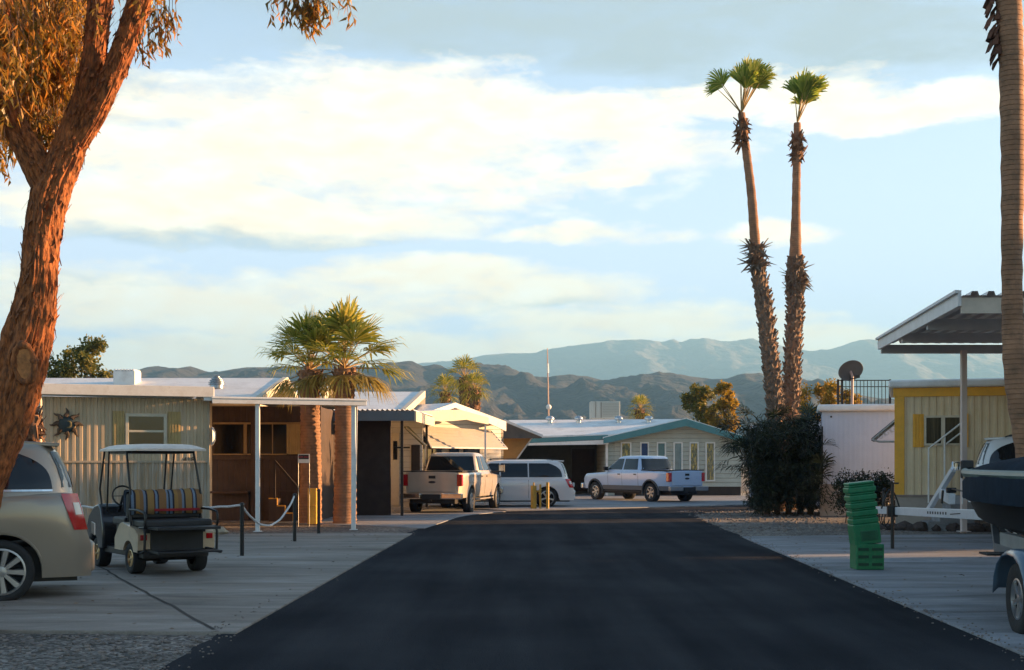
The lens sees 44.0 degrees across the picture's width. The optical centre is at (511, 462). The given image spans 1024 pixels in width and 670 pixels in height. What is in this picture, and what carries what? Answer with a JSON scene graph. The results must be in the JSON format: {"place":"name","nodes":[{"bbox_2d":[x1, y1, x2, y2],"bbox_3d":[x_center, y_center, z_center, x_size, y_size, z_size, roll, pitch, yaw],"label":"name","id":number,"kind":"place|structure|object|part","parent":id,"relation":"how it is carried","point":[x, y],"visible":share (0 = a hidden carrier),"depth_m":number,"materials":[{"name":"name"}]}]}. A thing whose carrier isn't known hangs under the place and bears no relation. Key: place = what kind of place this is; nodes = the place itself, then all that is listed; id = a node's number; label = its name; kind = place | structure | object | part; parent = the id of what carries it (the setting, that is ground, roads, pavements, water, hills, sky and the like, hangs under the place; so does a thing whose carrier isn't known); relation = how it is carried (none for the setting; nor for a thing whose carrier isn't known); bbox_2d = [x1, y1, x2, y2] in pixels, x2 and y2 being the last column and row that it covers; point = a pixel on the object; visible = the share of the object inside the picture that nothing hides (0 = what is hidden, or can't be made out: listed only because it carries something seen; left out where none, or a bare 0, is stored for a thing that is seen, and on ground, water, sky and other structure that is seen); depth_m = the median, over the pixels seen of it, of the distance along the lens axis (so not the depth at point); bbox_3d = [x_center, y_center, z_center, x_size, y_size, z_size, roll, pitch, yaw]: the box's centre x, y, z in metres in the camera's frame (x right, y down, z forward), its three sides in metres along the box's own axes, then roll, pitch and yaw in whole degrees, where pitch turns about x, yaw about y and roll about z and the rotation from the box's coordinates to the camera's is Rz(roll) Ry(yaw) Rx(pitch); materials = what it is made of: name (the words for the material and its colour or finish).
{"place":"outdoors","nodes":[
{"label":"outdoors","id":0,"kind":"place"},
{"bbox_2d":[0,532,411,634],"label":"driveway","id":1,"kind":"structure","parent":0,"point":[232,583],"depth_m":15.60,"materials":[{"name":"concrete"}]},
{"bbox_2d":[0,441,94,600],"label":"minivan","id":2,"kind":"object","parent":1,"relation":"on","point":[44,536],"visible":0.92,"depth_m":14.53,"materials":[{"name":"beige paint"}]},
{"bbox_3d":[-5.847,0.084,14.373,1.190,0.443,0.153,0,0,-22],"label":"rear side window","id":3,"kind":"part","parent":2,"relation":"part of","materials":[{"name":"black glass"}]},
{"bbox_3d":[-5.512,0.082,15.445,0.274,0.416,1.580,0,0,-22],"label":"rear window","id":4,"kind":"part","parent":2,"relation":"part of","materials":[{"name":"grey glass"}]},
{"bbox_2d":[87,444,222,573],"bbox_3d":[-5.249,0.651,18.548,1.112,1.830,2.993,0,0,-35],"label":"golf cart","id":5,"kind":"object","parent":1,"relation":"on","point":[138,541],"visible":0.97,"depth_m":17.95,"materials":[{"name":"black plastic"}]},
{"bbox_2d":[123,488,202,514],"bbox_3d":[-5.015,0.555,18.215,1.060,0.369,0.364,0,0,-35],"label":"striped blanket","id":6,"kind":"object","parent":5,"relation":"on","point":[169,501],"visible":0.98,"depth_m":18.08,"materials":[{"name":"multicoloured fabric"}]},
{"bbox_2d":[213,526,228,534],"bbox_3d":[-6.369,1.519,27.602,0.411,0.241,0.380,0,0,0],"label":"rock","id":7,"kind":"object","parent":1,"relation":"on","point":[222,530],"visible":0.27,"depth_m":27.45,"materials":[{"name":"stone"}]},
{"bbox_2d":[98,544,364,628],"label":"driveway joints","id":8,"kind":"object","parent":1,"relation":"on","point":[185,613],"visible":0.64,"depth_m":14.68,"materials":[{"name":"concrete"}]},
{"bbox_2d":[240,503,244,555],"bbox_3d":[-4.532,1.163,21.259,0.084,0.975,0.082,0,0,0],"label":"rope post","id":9,"kind":"object","parent":1,"relation":"on","point":[242,505],"visible":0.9,"depth_m":21.23,"materials":[{"name":"black metal"}]},
{"bbox_2d":[203,504,239,507],"bbox_3d":[-5.141,0.737,20.900,1.418,0.072,0.044,0,0,-30],"label":"rope","id":10,"kind":"object","parent":9,"relation":"attached to","point":[229,506],"visible":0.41,"depth_m":21.10,"materials":[{"name":"fabric"}]},
{"bbox_2d":[244,496,294,526],"bbox_3d":[-4.421,0.908,23.192,0.044,0.528,3.887,0,0,3],"label":"rope","id":11,"kind":"object","parent":9,"relation":"attached to","point":[256,521],"visible":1,"depth_m":23.20,"materials":[{"name":"fabric"}]},
{"bbox_2d":[212,507,505,528],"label":"driveway","id":12,"kind":"structure","parent":0,"point":[423,518],"depth_m":34.79,"materials":[{"name":"concrete"}]},
{"bbox_2d":[44,369,334,519],"bbox_3d":[-10.791,-0.494,36.490,11.219,4.188,7.020,0,0,0],"label":"mobile home","id":13,"kind":"object","parent":12,"relation":"on","point":[232,464],"visible":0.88,"depth_m":34.30,"materials":[{"name":"beige paint"}]},
{"bbox_2d":[214,424,285,453],"bbox_3d":[-7.077,-0.632,34.280,1.950,0.794,0.031,0,0,0],"label":"dark window","id":14,"kind":"structure","parent":13,"relation":"in","point":[229,437],"depth_m":34.27,"materials":[{"name":"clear glass"}]},
{"bbox_2d":[213,422,299,454],"bbox_3d":[-6.860,-0.641,34.265,2.455,0.885,0.050,0,0,0],"label":"window frame","id":15,"kind":"structure","parent":13,"relation":"in","point":[245,423],"depth_m":34.24,"materials":[{"name":"brown wood"}]},
{"bbox_2d":[269,460,299,521],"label":"porch stairs","id":16,"kind":"structure","parent":12,"relation":"on","point":[277,509],"depth_m":33.50,"materials":[{"name":"brown wood"}]},
{"bbox_2d":[254,304,367,522],"bbox_3d":[-5.185,-1.274,32.959,3.129,5.757,3.029,0,0,0],"label":"fan palm","id":17,"kind":"object","parent":12,"relation":"on","point":[310,434],"visible":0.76,"depth_m":32.74,"materials":[{"name":"green plant"}]},
{"bbox_2d":[285,294,418,523],"bbox_3d":[-4.170,-1.368,32.774,3.362,5.945,3.670,0,0,-30],"label":"fan palm","id":18,"kind":"object","parent":12,"relation":"on","point":[345,320],"visible":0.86,"depth_m":32.43,"materials":[{"name":"green plant"}]},
{"bbox_2d":[332,409,434,515],"bbox_3d":[-4.221,-0.048,41.186,2.877,3.295,8.832,0,0,0],"label":"carport","id":19,"kind":"object","parent":12,"relation":"on","point":[373,486],"visible":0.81,"depth_m":37.60,"materials":[{"name":"beige paint"}]},
{"bbox_2d":[400,452,504,511],"bbox_3d":[-1.874,0.635,41.805,2.820,1.930,6.220,0,0,12],"label":"pickup truck","id":20,"kind":"object","parent":12,"relation":"on","point":[467,480],"visible":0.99,"depth_m":39.88,"materials":[{"name":"beige paint"}]},
{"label":"rear window","id":21,"kind":"part","parent":20,"relation":"part of","materials":[{"name":"black glass"}]},
{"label":"rear door window","id":22,"kind":"part","parent":20,"relation":"part of","materials":[{"name":"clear glass"}]},
{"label":"front door window","id":23,"kind":"part","parent":20,"relation":"part of","materials":[{"name":"grey glass"}]},
{"bbox_2d":[110,361,893,464],"bbox_3d":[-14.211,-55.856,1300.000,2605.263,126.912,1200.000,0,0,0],"label":"hills","id":24,"kind":"structure","parent":0,"point":[517,395],"depth_m":1282.80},
{"bbox_2d":[0,484,1023,669],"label":"gravel","id":25,"kind":"structure","parent":0,"point":[52,643],"depth_m":11.60,"materials":[{"name":"grey gravel"}]},
{"bbox_2d":[25,406,46,441],"bbox_3d":[-9.078,0.226,24.012,0.576,2.949,0.527,0,0,42],"label":"dead frond stump","id":26,"kind":"object","parent":25,"relation":"on","point":[36,433],"visible":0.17,"depth_m":23.94,"materials":[{"name":"brown plant"}]},
{"bbox_2d":[46,333,112,377],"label":"leafy tree","id":27,"kind":"object","parent":25,"relation":"on","point":[82,355],"visible":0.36,"depth_m":51.85,"materials":[{"name":"green plant"}]},
{"bbox_2d":[38,383,215,524],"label":"ribbed addition","id":28,"kind":"structure","parent":25,"relation":"on","point":[110,415],"depth_m":28.52,"materials":[{"name":"beige metal"}]},
{"bbox_2d":[49,408,83,439],"bbox_3d":[-9.871,-0.845,28.073,0.724,0.726,0.104,0,0,-20],"label":"sun ornament","id":29,"kind":"object","parent":28,"relation":"attached to","point":[66,423],"visible":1,"depth_m":28.05,"materials":[{"name":"teal metal"}]},
{"bbox_2d":[125,413,166,444],"bbox_3d":[-8.278,-0.688,28.671,0.902,0.831,0.065,0,0,-20],"label":"window","id":30,"kind":"structure","parent":28,"relation":"in","point":[140,428],"depth_m":28.66,"materials":[{"name":"white glass"}]},
{"bbox_2d":[0,0,356,507],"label":"eucalyptus tree","id":31,"kind":"object","parent":25,"relation":"on","point":[57,98],"visible":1,"depth_m":11.47,"materials":[{"name":"brown plant"}]},
{"bbox_2d":[211,396,367,531],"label":"porch roof","id":32,"kind":"structure","parent":25,"relation":"on","point":[354,404],"depth_m":29.38,"materials":[{"name":"white paint"}]},
{"bbox_2d":[293,493,296,540],"bbox_3d":[-4.311,1.133,25.124,0.084,1.035,0.082,0,0,0],"label":"rope post","id":33,"kind":"object","parent":25,"relation":"on","point":[294,518],"visible":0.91,"depth_m":25.09,"materials":[{"name":"black metal"}]},
{"bbox_2d":[298,454,309,525],"bbox_3d":[-5.193,0.696,31.601,0.291,1.808,0.028,0,0,0],"label":"yard sign","id":34,"kind":"object","parent":25,"relation":"on","point":[303,458],"visible":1,"depth_m":31.61,"materials":[{"name":"white paint"}]},
{"bbox_2d":[308,488,316,523],"bbox_3d":[-5.076,1.115,32.200,0.220,0.909,0.160,0,0,0],"label":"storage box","id":35,"kind":"object","parent":25,"relation":"on","point":[313,505],"visible":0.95,"depth_m":32.15,"materials":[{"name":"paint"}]},
{"bbox_2d":[296,386,334,407],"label":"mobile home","id":36,"kind":"object","parent":25,"relation":"on","point":[328,406],"visible":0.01,"depth_m":45.87,"materials":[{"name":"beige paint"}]},
{"bbox_2d":[317,489,320,533],"bbox_3d":[-4.257,1.117,27.890,0.084,1.065,0.082,0,0,0],"label":"rope post","id":37,"kind":"object","parent":25,"relation":"on","point":[318,511],"visible":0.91,"depth_m":27.86,"materials":[{"name":"black metal"}]},
{"bbox_2d":[326,391,424,506],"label":"mobile home","id":38,"kind":"object","parent":25,"relation":"on","point":[413,457],"visible":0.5,"depth_m":44.40,"materials":[{"name":"white paint"}]},
{"bbox_2d":[391,433,398,504],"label":"door","id":39,"kind":"structure","parent":38,"relation":"in","point":[394,436],"depth_m":44.35,"materials":[{"name":"beige paint"}]},
{"bbox_2d":[404,426,426,465],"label":"door awning","id":40,"kind":"object","parent":38,"relation":"attached to","point":[413,434],"depth_m":42.60,"materials":[{"name":"beige paint"}]},
{"bbox_2d":[411,445,419,470],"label":"dark doorway","id":41,"kind":"structure","parent":38,"relation":"in","point":[415,449],"depth_m":44.35,"materials":[{"name":"brown wood"}]},
{"bbox_2d":[427,373,459,402],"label":"background palm","id":42,"kind":"object","parent":25,"relation":"on","point":[444,398],"visible":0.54,"depth_m":79.73,"materials":[{"name":"green plant"}]},
{"bbox_2d":[440,354,490,407],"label":"background palm","id":43,"kind":"object","parent":25,"relation":"on","point":[462,364],"visible":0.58,"depth_m":75.75,"materials":[{"name":"green plant"}]},
{"bbox_2d":[457,369,492,411],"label":"background palm","id":44,"kind":"object","parent":25,"relation":"on","point":[475,395],"visible":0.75,"depth_m":73.76,"materials":[{"name":"green plant"}]},
{"bbox_2d":[531,482,539,508],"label":"yellow pipe post","id":45,"kind":"object","parent":25,"relation":"on","point":[534,490],"visible":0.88,"depth_m":42.92,"materials":[{"name":"metal"}]},
{"bbox_2d":[539,484,540,508],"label":"yellow pipe post","id":46,"kind":"object","parent":25,"relation":"on","point":[540,496],"visible":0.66,"depth_m":42.97,"materials":[{"name":"metal"}]},
{"bbox_2d":[546,482,548,508],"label":"yellow pipe post","id":47,"kind":"object","parent":25,"relation":"on","point":[547,495],"visible":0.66,"depth_m":42.96,"materials":[{"name":"metal"}]},
{"bbox_2d":[679,382,719,424],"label":"poplar tree","id":48,"kind":"object","parent":25,"relation":"on","point":[695,401],"visible":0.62,"depth_m":81.77,"materials":[{"name":"green plant"}]},
{"bbox_2d":[703,380,740,432],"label":"poplar tree","id":49,"kind":"object","parent":25,"relation":"on","point":[728,402],"visible":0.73,"depth_m":79.69,"materials":[{"name":"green plant"}]},
{"bbox_2d":[703,55,785,510],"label":"tall fan palm","id":50,"kind":"object","parent":25,"relation":"on","point":[754,74],"visible":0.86,"depth_m":41.84,"materials":[{"name":"green plant"}]},
{"bbox_2d":[710,401,838,515],"bbox_3d":[8.161,-0.081,38.646,4.305,3.736,4.836,0,0,0],"label":"palm shrub","id":51,"kind":"object","parent":25,"relation":"on","point":[787,473],"visible":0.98,"depth_m":37.57,"materials":[{"name":"green plant"}]},
{"bbox_2d":[779,66,829,509],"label":"tall fan palm","id":52,"kind":"object","parent":25,"relation":"on","point":[806,88],"visible":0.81,"depth_m":42.81,"materials":[{"name":"green plant"}]},
{"bbox_2d":[799,378,862,419],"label":"golden tree","id":53,"kind":"object","parent":25,"relation":"on","point":[827,392],"visible":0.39,"depth_m":65.72,"materials":[{"name":"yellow plant"}]},
{"bbox_2d":[816,404,894,515],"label":"white stucco building","id":54,"kind":"structure","parent":25,"relation":"on","point":[852,430],"depth_m":37.77,"materials":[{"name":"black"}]},
{"bbox_2d":[838,360,862,403],"bbox_3d":[10.508,-2.476,39.348,0.696,1.378,0.633,0,0,26],"label":"satellite dish","id":55,"kind":"object","parent":54,"relation":"on","point":[851,370],"visible":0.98,"depth_m":39.47,"materials":[{"name":"black metal"}]},
{"bbox_2d":[837,379,890,403],"bbox_3d":[11.088,-2.151,39.900,1.698,0.923,0.060,0,0,0],"label":"deck railing","id":56,"kind":"object","parent":54,"relation":"on","point":[856,386],"visible":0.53,"depth_m":39.88,"materials":[{"name":"black metal"}]},
{"bbox_2d":[827,467,894,522],"bbox_3d":[9.364,0.883,33.775,2.093,1.547,2.208,0,0,0],"label":"hedge","id":57,"kind":"object","parent":25,"relation":"on","point":[882,482],"visible":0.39,"depth_m":33.33,"materials":[{"name":"green plant"}]},
{"bbox_2d":[881,524,890,529],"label":"edging rock","id":58,"kind":"object","parent":25,"relation":"on","point":[883,527],"visible":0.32,"depth_m":29.90,"materials":[{"name":"stone"}]},
{"bbox_2d":[897,521,910,530],"bbox_3d":[9.258,1.538,29.898,0.416,0.333,0.362,0,0,-28],"label":"edging rock","id":59,"kind":"object","parent":25,"relation":"on","point":[902,526],"visible":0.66,"depth_m":29.79,"materials":[{"name":"stone"}]},
{"bbox_2d":[905,524,914,530],"bbox_3d":[9.374,1.552,29.762,0.251,0.216,0.284,0,0,-26],"label":"edging rock","id":60,"kind":"object","parent":25,"relation":"on","point":[910,527],"visible":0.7,"depth_m":29.66,"materials":[{"name":"stone"}]},
{"bbox_2d":[913,521,927,530],"bbox_3d":[9.570,1.531,29.654,0.360,0.297,0.358,0,0,40],"label":"edging rock","id":61,"kind":"object","parent":25,"relation":"on","point":[920,526],"visible":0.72,"depth_m":29.54,"materials":[{"name":"stone"}]},
{"bbox_2d":[931,524,940,530],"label":"edging rock","id":62,"kind":"object","parent":25,"relation":"on","point":[936,527],"visible":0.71,"depth_m":29.46,"materials":[{"name":"stone"}]},
{"bbox_2d":[920,423,974,530],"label":"entry steps","id":63,"kind":"structure","parent":25,"relation":"on","point":[942,523],"depth_m":29.50,"materials":[{"name":"white paint"}]},
{"bbox_2d":[888,378,1011,523],"bbox_3d":[13.596,-0.191,31.648,8.000,3.581,4.860,0,0,17],"label":"yellow home","id":64,"kind":"object","parent":25,"relation":"on","point":[926,413],"visible":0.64,"depth_m":30.31,"materials":[{"name":"paint"}]},
{"bbox_2d":[871,420,893,442],"bbox_3d":[9.432,-0.810,31.995,0.624,0.642,1.285,0,0,19],"label":"scroll awning","id":65,"kind":"object","parent":64,"relation":"attached to","point":[882,432],"visible":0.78,"depth_m":31.50,"materials":[{"name":"black metal"}]},
{"bbox_2d":[924,415,959,445],"bbox_3d":[10.289,-0.761,30.244,0.855,0.717,0.040,0,0,17],"label":"window","id":66,"kind":"structure","parent":64,"relation":"in","point":[935,427],"depth_m":30.24,"materials":[{"name":"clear glass"}]},
{"bbox_2d":[945,523,959,531],"bbox_3d":[10.271,1.534,29.501,0.387,0.269,0.325,0,0,0],"label":"edging rock","id":67,"kind":"object","parent":25,"relation":"on","point":[952,527],"visible":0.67,"depth_m":29.38,"materials":[{"name":"stone"}]},
{"bbox_2d":[967,523,975,531],"bbox_3d":[10.634,1.538,29.337,0.344,0.270,0.362,0,0,0],"label":"edging rock","id":68,"kind":"object","parent":25,"relation":"on","point":[971,527],"visible":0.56,"depth_m":29.21,"materials":[{"name":"stone"}]},
{"bbox_2d":[972,523,984,531],"bbox_3d":[10.740,1.540,29.326,0.373,0.264,0.329,0,0,0],"label":"edging rock","id":69,"kind":"object","parent":25,"relation":"on","point":[979,527],"visible":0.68,"depth_m":29.18,"materials":[{"name":"stone"}]},
{"bbox_2d":[982,523,990,531],"bbox_3d":[11.017,1.537,29.364,0.376,0.267,0.351,0,0,29],"label":"edging rock","id":70,"kind":"object","parent":25,"relation":"on","point":[987,526],"visible":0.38,"depth_m":29.22,"materials":[{"name":"stone"}]},
{"bbox_2d":[982,0,1023,535],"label":"street palm","id":71,"kind":"object","parent":25,"relation":"on","point":[1005,36],"visible":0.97,"depth_m":19.07,"materials":[{"name":"brown plant"}]},
{"bbox_2d":[0,0,1023,377],"label":"sky","id":72,"kind":"structure","parent":0,"point":[482,177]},
{"bbox_2d":[422,493,748,510],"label":"driveway","id":73,"kind":"structure","parent":0,"point":[582,501],"depth_m":48.31,"materials":[{"name":"concrete"}]},
{"bbox_2d":[420,410,488,503],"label":"patio canopy","id":74,"kind":"object","parent":73,"relation":"on","point":[447,415],"visible":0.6,"depth_m":46.40,"materials":[{"name":"beige paint"}]},
{"bbox_2d":[414,403,542,502],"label":"gabled home","id":75,"kind":"object","parent":73,"relation":"on","point":[515,439],"visible":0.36,"depth_m":49.46,"materials":[{"name":"white metal"}]},
{"bbox_2d":[423,436,479,469],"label":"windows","id":76,"kind":"structure","parent":75,"relation":"in","point":[430,450],"depth_m":47.85,"materials":[{"name":"glass"}]},
{"bbox_2d":[423,426,507,448],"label":"slatted awning","id":77,"kind":"object","parent":75,"relation":"attached to","point":[446,437],"visible":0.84,"depth_m":47.96,"materials":[{"name":"white metal"}]},
{"bbox_2d":[453,459,574,506],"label":"minivan","id":78,"kind":"object","parent":73,"relation":"on","point":[519,478],"visible":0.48,"depth_m":44.85,"materials":[{"name":"white paint"}]},
{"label":"front door window","id":79,"kind":"part","parent":78,"relation":"part of","materials":[{"name":"black glass"}]},
{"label":"sliding door window","id":80,"kind":"part","parent":78,"relation":"part of","materials":[{"name":"black glass"}]},
{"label":"rear side window","id":81,"kind":"part","parent":78,"relation":"part of","materials":[{"name":"black glass"}]},
{"bbox_2d":[509,416,747,495],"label":"teal trimmed house","id":82,"kind":"structure","parent":73,"relation":"on","point":[580,446],"depth_m":60.00,"materials":[{"name":"green"}]},
{"bbox_2d":[546,348,550,415],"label":"radio mast","id":83,"kind":"object","parent":82,"relation":"on","point":[548,406],"visible":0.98,"depth_m":69.97,"materials":[{"name":"metal"}]},
{"bbox_2d":[572,449,594,490],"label":"carport door","id":84,"kind":"structure","parent":82,"relation":"in","point":[583,460],"depth_m":65.90,"materials":[{"name":"brown wood"}]},
{"bbox_2d":[589,401,619,419],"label":"rooftop cooler","id":85,"kind":"object","parent":82,"relation":"on","point":[604,409],"visible":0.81,"depth_m":66.00,"materials":[{"name":"paint"}]},
{"bbox_2d":[621,442,630,456],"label":"window","id":86,"kind":"structure","parent":82,"relation":"in","point":[625,446],"depth_m":59.98,"materials":[{"name":"glass"}]},
{"bbox_2d":[640,442,648,455],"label":"window","id":87,"kind":"structure","parent":82,"relation":"in","point":[644,446],"depth_m":59.98,"materials":[{"name":"glass"}]},
{"bbox_2d":[657,442,665,456],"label":"window","id":88,"kind":"structure","parent":82,"relation":"in","point":[661,446],"depth_m":59.98,"materials":[{"name":"glass"}]},
{"bbox_2d":[673,442,682,469],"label":"window","id":89,"kind":"structure","parent":82,"relation":"in","point":[677,446],"depth_m":59.98,"materials":[{"name":"grey glass"}]},
{"bbox_2d":[689,442,698,469],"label":"window","id":90,"kind":"structure","parent":82,"relation":"in","point":[693,446],"depth_m":59.98,"materials":[{"name":"yellow glass"}]},
{"bbox_2d":[705,442,714,480],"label":"window","id":91,"kind":"structure","parent":82,"relation":"in","point":[709,446],"depth_m":59.98,"materials":[{"name":"yellow glass"}]},
{"bbox_2d":[581,456,707,501],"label":"pickup truck","id":92,"kind":"object","parent":73,"relation":"on","point":[651,478],"visible":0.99,"depth_m":51.41,"materials":[{"name":"white paint"}]},
{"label":"front door window","id":93,"kind":"part","parent":92,"relation":"part of","materials":[{"name":"grey glass"}]},
{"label":"rear door window","id":94,"kind":"part","parent":92,"relation":"part of","materials":[{"name":"grey glass"}]},
{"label":"rear window","id":95,"kind":"part","parent":92,"relation":"part of","materials":[{"name":"black glass"}]},
{"bbox_2d":[159,505,1023,669],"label":"road","id":96,"kind":"structure","parent":0,"point":[667,588],"depth_m":13.39,"materials":[{"name":"black asphalt"}]},
{"bbox_2d":[626,394,657,418],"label":"background palm","id":97,"kind":"object","parent":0,"point":[640,413],"visible":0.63,"depth_m":87.78,"materials":[{"name":"green plant"}]},
{"bbox_2d":[419,338,1003,398],"bbox_3d":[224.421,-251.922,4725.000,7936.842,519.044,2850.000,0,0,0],"label":"range","id":98,"kind":"structure","parent":0,"point":[700,358],"depth_m":4866.26,"materials":[{"name":"stone"}]},
{"bbox_2d":[741,465,747,483],"bbox_3d":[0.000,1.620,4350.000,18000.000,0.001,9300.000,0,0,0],"label":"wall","id":99,"kind":"structure","parent":0,"point":[742,479],"depth_m":126.93,"materials":[{"name":"paint"}]},
{"bbox_2d":[843,480,880,544],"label":"green ribbed tower","id":100,"kind":"structure","parent":0,"point":[860,497],"depth_m":18.45,"materials":[{"name":"plastic"}]},
{"bbox_2d":[742,534,1023,655],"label":"driveway","id":101,"kind":"structure","parent":0,"point":[933,581],"depth_m":17.84,"materials":[{"name":"concrete"}]},
{"bbox_2d":[850,543,883,569],"bbox_3d":[5.219,1.379,18.624,0.410,0.375,0.372,0,0,0],"label":"green base box","id":102,"kind":"object","parent":101,"relation":"on","point":[866,556],"visible":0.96,"depth_m":18.45,"materials":[{"name":"plastic"}]},
{"bbox_2d":[837,534,1006,611],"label":"driveway joints","id":103,"kind":"object","parent":101,"relation":"on","point":[960,562],"visible":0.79,"depth_m":19.73,"materials":[{"name":"concrete"}]},
{"bbox_2d":[875,290,1023,532],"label":"tall carport","id":104,"kind":"object","parent":101,"relation":"on","point":[954,316],"visible":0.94,"depth_m":26.37,"materials":[{"name":"white metal"}]},
{"bbox_2d":[876,460,1023,633],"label":"trailer","id":105,"kind":"object","parent":101,"relation":"on","point":[1008,547],"visible":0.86,"depth_m":13.30,"materials":[{"name":"white metal"}]},
{"bbox_2d":[952,457,1023,534],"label":"covered boat","id":106,"kind":"object","parent":105,"relation":"on","point":[993,492],"visible":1,"depth_m":12.97,"materials":[{"name":"blue fabric"}]},
{"bbox_2d":[962,434,1020,534],"bbox_3d":[12.126,0.513,26.096,5.380,2.174,2.220,0,0,19],"label":"utility vehicle","id":107,"kind":"object","parent":101,"relation":"on","point":[993,449],"visible":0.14,"depth_m":26.01,"materials":[{"name":"white paint"}]},
{"bbox_3d":[9.955,-0.180,26.843,0.276,0.439,1.600,0,0,19],"label":"rear window","id":108,"kind":"part","parent":107,"relation":"part of","materials":[{"name":"grey glass"}]},
{"bbox_3d":[10.341,-0.178,25.781,1.190,0.467,0.153,0,0,19],"label":"rear side window","id":109,"kind":"part","parent":107,"relation":"part of","materials":[{"name":"black glass"}]}
]}

